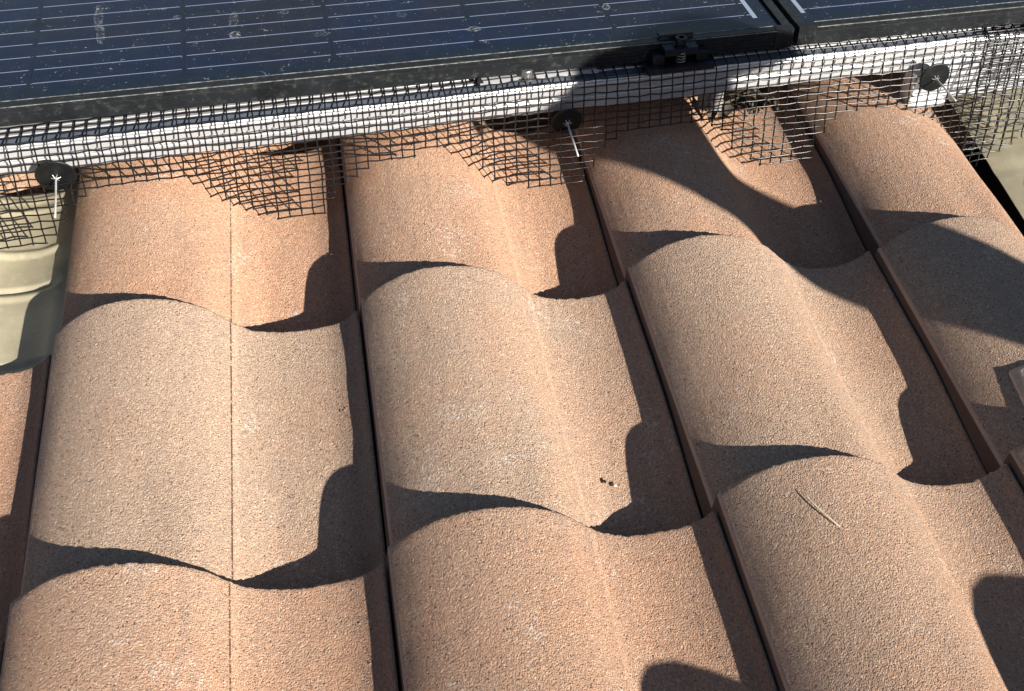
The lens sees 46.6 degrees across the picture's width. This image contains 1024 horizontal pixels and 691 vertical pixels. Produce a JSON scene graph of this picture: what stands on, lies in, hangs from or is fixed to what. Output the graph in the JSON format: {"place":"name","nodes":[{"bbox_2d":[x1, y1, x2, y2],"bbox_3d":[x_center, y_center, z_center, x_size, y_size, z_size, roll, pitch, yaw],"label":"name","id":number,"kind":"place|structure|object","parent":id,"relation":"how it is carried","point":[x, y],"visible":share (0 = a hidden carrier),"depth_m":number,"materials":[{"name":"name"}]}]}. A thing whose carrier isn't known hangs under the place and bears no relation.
{"place":"outdoors","nodes":[
{"label":"outdoors","id":0,"kind":"place"},
{"bbox_2d":[345,149,1023,690],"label":"roof deck","id":1,"kind":"structure","parent":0,"point":[985,173],"depth_m":1.60,"materials":[{"name":"black"}]},
{"bbox_2d":[0,24,1023,175],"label":"mounting rail","id":2,"kind":"object","parent":1,"relation":"attached to","point":[239,138],"visible":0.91,"depth_m":1.36,"materials":[{"name":"metal"}]},
{"bbox_2d":[34,161,76,217],"bbox_3d":[-0.480,-0.165,1.274,0.041,0.043,0.070,-25,66,-17],"label":"clip","id":3,"kind":"object","parent":2,"relation":"attached to","point":[55,173],"visible":1,"depth_m":1.28,"materials":[{"name":"black plastic"}]},
{"bbox_2d":[0,0,794,126],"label":"solar panel","id":4,"kind":"object","parent":2,"relation":"on","point":[61,60],"visible":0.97,"depth_m":1.37,"materials":[{"name":"blue glass"}]},
{"bbox_2d":[476,77,485,88],"bbox_3d":[-0.035,-0.299,1.357,0.013,0.013,0.003,-6,43,-8],"label":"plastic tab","id":5,"kind":"object","parent":2,"relation":"on","point":[479,80],"visible":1,"depth_m":1.35,"materials":[{"name":"black plastic"}]},
{"bbox_2d":[0,25,1023,248],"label":"wire mesh","id":6,"kind":"object","parent":2,"relation":"hanging from","point":[504,123],"visible":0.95,"depth_m":1.37,"materials":[{"name":"black metal"}]},
{"bbox_2d":[518,70,535,81],"bbox_3d":[0.016,-0.314,1.369,0.026,0.010,0.026,-9,44,-10],"label":"hex bolt","id":7,"kind":"object","parent":2,"relation":"on","point":[528,74],"visible":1,"depth_m":1.36,"materials":[{"name":"silver metal"}]},
{"bbox_2d":[480,67,597,85],"bbox_3d":[0.030,-0.314,1.376,0.140,0.003,0.021,-9,44,-10],"label":"splice plate","id":8,"kind":"object","parent":2,"relation":"on","point":[550,75],"visible":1,"depth_m":1.37,"materials":[{"name":"metal"}]},
{"bbox_2d":[551,109,582,156],"bbox_3d":[0.074,-0.244,1.376,0.036,0.038,0.067,-24,65,-16],"label":"clip","id":9,"kind":"object","parent":2,"relation":"attached to","point":[566,119],"visible":1,"depth_m":1.38,"materials":[{"name":"black plastic"}]},
{"bbox_2d":[639,28,714,75],"bbox_3d":[0.193,-0.345,1.385,0.082,0.038,0.040,-9,44,-10],"label":"panel clamp","id":10,"kind":"object","parent":2,"relation":"attached to","point":[659,63],"visible":1,"depth_m":1.38,"materials":[{"name":"black metal"}]},
{"bbox_2d":[696,93,723,111],"bbox_3d":[0.243,-0.306,1.462,0.030,0.038,0.014,-9,44,-10],"label":"rail bracket","id":11,"kind":"object","parent":2,"relation":"attached to","point":[709,97],"visible":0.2,"depth_m":1.46,"materials":[{"name":"metal"}]},
{"bbox_2d":[772,0,1023,45],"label":"solar panel","id":12,"kind":"object","parent":2,"relation":"on","point":[818,21],"visible":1,"depth_m":1.44,"materials":[{"name":"blue glass"}]},
{"bbox_2d":[919,63,956,101],"bbox_3d":[0.518,-0.314,1.454,0.037,0.037,0.060,8,61,0],"label":"clip","id":13,"kind":"object","parent":2,"relation":"attached to","point":[934,76],"visible":1,"depth_m":1.46,"materials":[{"name":"black plastic"}]},
{"bbox_2d":[899,50,1023,107],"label":"rail bracket","id":14,"kind":"object","parent":2,"relation":"attached to","point":[941,89],"visible":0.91,"depth_m":1.50,"materials":[{"name":"metal"}]},
{"bbox_2d":[961,23,1023,166],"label":"wire mesh","id":15,"kind":"object","parent":2,"relation":"on","point":[995,94],"visible":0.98,"depth_m":1.49,"materials":[{"name":"black metal"}]},
{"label":"roof batten","id":16,"kind":"structure","parent":1,"relation":"on","visible":0},
{"bbox_2d":[0,168,80,195],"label":"concrete tile","id":17,"kind":"object","parent":16,"relation":"on","point":[21,184],"visible":0.02,"depth_m":1.48,"materials":[{"name":"orange concrete"}]},
{"bbox_2d":[0,184,78,374],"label":"steel tile","id":18,"kind":"object","parent":17,"relation":"on","point":[33,278],"visible":0.59,"depth_m":1.32,"materials":[{"name":"beige metal"}]},
{"bbox_2d":[0,355,51,641],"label":"concrete tile","id":19,"kind":"object","parent":18,"relation":"on","point":[22,405],"visible":0.69,"depth_m":1.12,"materials":[{"name":"brown concrete"}]},
{"bbox_2d":[0,642,4,675],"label":"concrete tile","id":20,"kind":"object","parent":19,"relation":"on","point":[2,645],"visible":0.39,"depth_m":0.95,"materials":[{"name":"brown concrete"}]},
{"bbox_2d":[238,137,333,155],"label":"concrete tile","id":21,"kind":"object","parent":16,"relation":"on","point":[296,146],"visible":0.01,"depth_m":1.55,"materials":[{"name":"concrete"}]},
{"bbox_2d":[61,139,355,332],"bbox_3d":[-0.338,-0.101,1.336,0.309,0.116,0.406,-6,44,-8],"label":"concrete tile","id":22,"kind":"object","parent":21,"relation":"on","point":[195,240],"visible":0.62,"depth_m":1.33,"materials":[{"name":"concrete"}]},
{"bbox_2d":[20,299,397,670],"bbox_3d":[-0.281,0.124,1.098,0.310,0.117,0.407,-6,44,-8],"label":"concrete tile","id":23,"kind":"object","parent":22,"relation":"on","point":[192,439],"visible":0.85,"depth_m":1.10,"materials":[{"name":"brown concrete"}]},
{"bbox_2d":[0,562,398,690],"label":"concrete tile","id":24,"kind":"object","parent":23,"relation":"on","point":[80,629],"visible":1,"depth_m":0.95,"materials":[{"name":"brown concrete"}]},
{"bbox_2d":[337,112,555,186],"bbox_3d":[-0.100,-0.358,1.615,0.296,0.117,0.406,-6,44,-8],"label":"concrete tile","id":25,"kind":"object","parent":16,"relation":"on","point":[520,124],"visible":0.01,"depth_m":1.60,"materials":[{"name":"concrete"}]},
{"bbox_2d":[338,121,617,375],"bbox_3d":[-0.043,-0.136,1.381,0.292,0.117,0.406,-6,44,-8],"label":"concrete tile","id":26,"kind":"object","parent":25,"relation":"on","point":[454,205],"visible":0.59,"depth_m":1.38,"materials":[{"name":"brown concrete"}]},
{"bbox_2d":[360,265,701,548],"bbox_3d":[0.015,0.090,1.142,0.290,0.117,0.407,-6,44,-8],"label":"concrete tile","id":27,"kind":"object","parent":26,"relation":"on","point":[446,346],"visible":0.82,"depth_m":1.15,"materials":[{"name":"brown concrete"}]},
{"bbox_2d":[386,506,777,690],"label":"concrete tile","id":28,"kind":"object","parent":27,"relation":"on","point":[517,598],"visible":1,"depth_m":0.97,"materials":[{"name":"brown concrete"}]},
{"bbox_2d":[556,89,763,112],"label":"concrete tile","id":29,"kind":"object","parent":16,"relation":"on","point":[727,93],"depth_m":1.64,"materials":[{"name":"brown concrete"}]},
{"bbox_2d":[573,94,865,285],"bbox_3d":[0.249,-0.174,1.426,0.300,0.116,0.407,-6,44,-8],"label":"concrete tile","id":30,"kind":"object","parent":29,"relation":"on","point":[651,190],"visible":0.69,"depth_m":1.42,"materials":[{"name":"concrete"}]},
{"bbox_2d":[0,127,1021,680],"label":"roof grit","id":31,"kind":"object","parent":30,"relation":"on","point":[506,435],"visible":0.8,"depth_m":1.10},
{"bbox_2d":[707,89,779,122],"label":"dead leaves","id":32,"kind":"object","parent":30,"relation":"on","point":[741,99],"visible":0.65,"depth_m":1.50,"materials":[{"name":"brown plant"}]},
{"bbox_2d":[624,234,987,518],"bbox_3d":[0.297,0.052,1.185,0.283,0.117,0.407,-6,44,-8],"label":"concrete tile","id":33,"kind":"object","parent":30,"relation":"on","point":[761,360],"visible":0.72,"depth_m":1.19,"materials":[{"name":"brown concrete"}]},
{"bbox_2d":[711,455,1023,690],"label":"concrete tile","id":34,"kind":"object","parent":33,"relation":"on","point":[869,590],"visible":0.99,"depth_m":0.99,"materials":[{"name":"brown concrete"}]},
{"bbox_2d":[801,491,839,526],"bbox_3d":[0.261,0.139,1.011,0.003,0.014,0.046,-30,67,-19],"label":"straw","id":35,"kind":"object","parent":34,"relation":"on","point":[817,507],"visible":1,"depth_m":1.01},
{"bbox_2d":[758,72,977,152],"bbox_3d":[0.470,-0.428,1.702,0.292,0.117,0.406,-6,44,-8],"label":"concrete tile","id":36,"kind":"object","parent":16,"relation":"on","point":[937,114],"visible":0.04,"depth_m":1.62,"materials":[{"name":"brown concrete"}]},
{"bbox_2d":[784,72,1023,257],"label":"concrete tile","id":37,"kind":"object","parent":36,"relation":"on","point":[895,171],"visible":0.55,"depth_m":1.43,"materials":[{"name":"concrete"}]},
{"bbox_2d":[874,216,1023,473],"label":"concrete tile","id":38,"kind":"object","parent":37,"relation":"on","point":[957,290],"visible":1,"depth_m":1.23,"materials":[{"name":"brown concrete"}]},
{"bbox_2d":[1004,444,1023,491],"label":"concrete tile","id":39,"kind":"object","parent":38,"relation":"on","point":[1014,460],"visible":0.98,"depth_m":1.10,"materials":[{"name":"brown concrete"}]},
{"bbox_2d":[1008,365,1023,404],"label":"cement patch","id":40,"kind":"object","parent":38,"relation":"on","point":[1016,375],"visible":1,"depth_m":1.15,"materials":[{"name":"grey concrete"}]},
{"bbox_2d":[948,89,1023,219],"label":"steel tile","id":41,"kind":"object","parent":36,"relation":"on","point":[1006,163],"visible":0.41,"depth_m":1.55,"materials":[{"name":"metal"}]}
]}

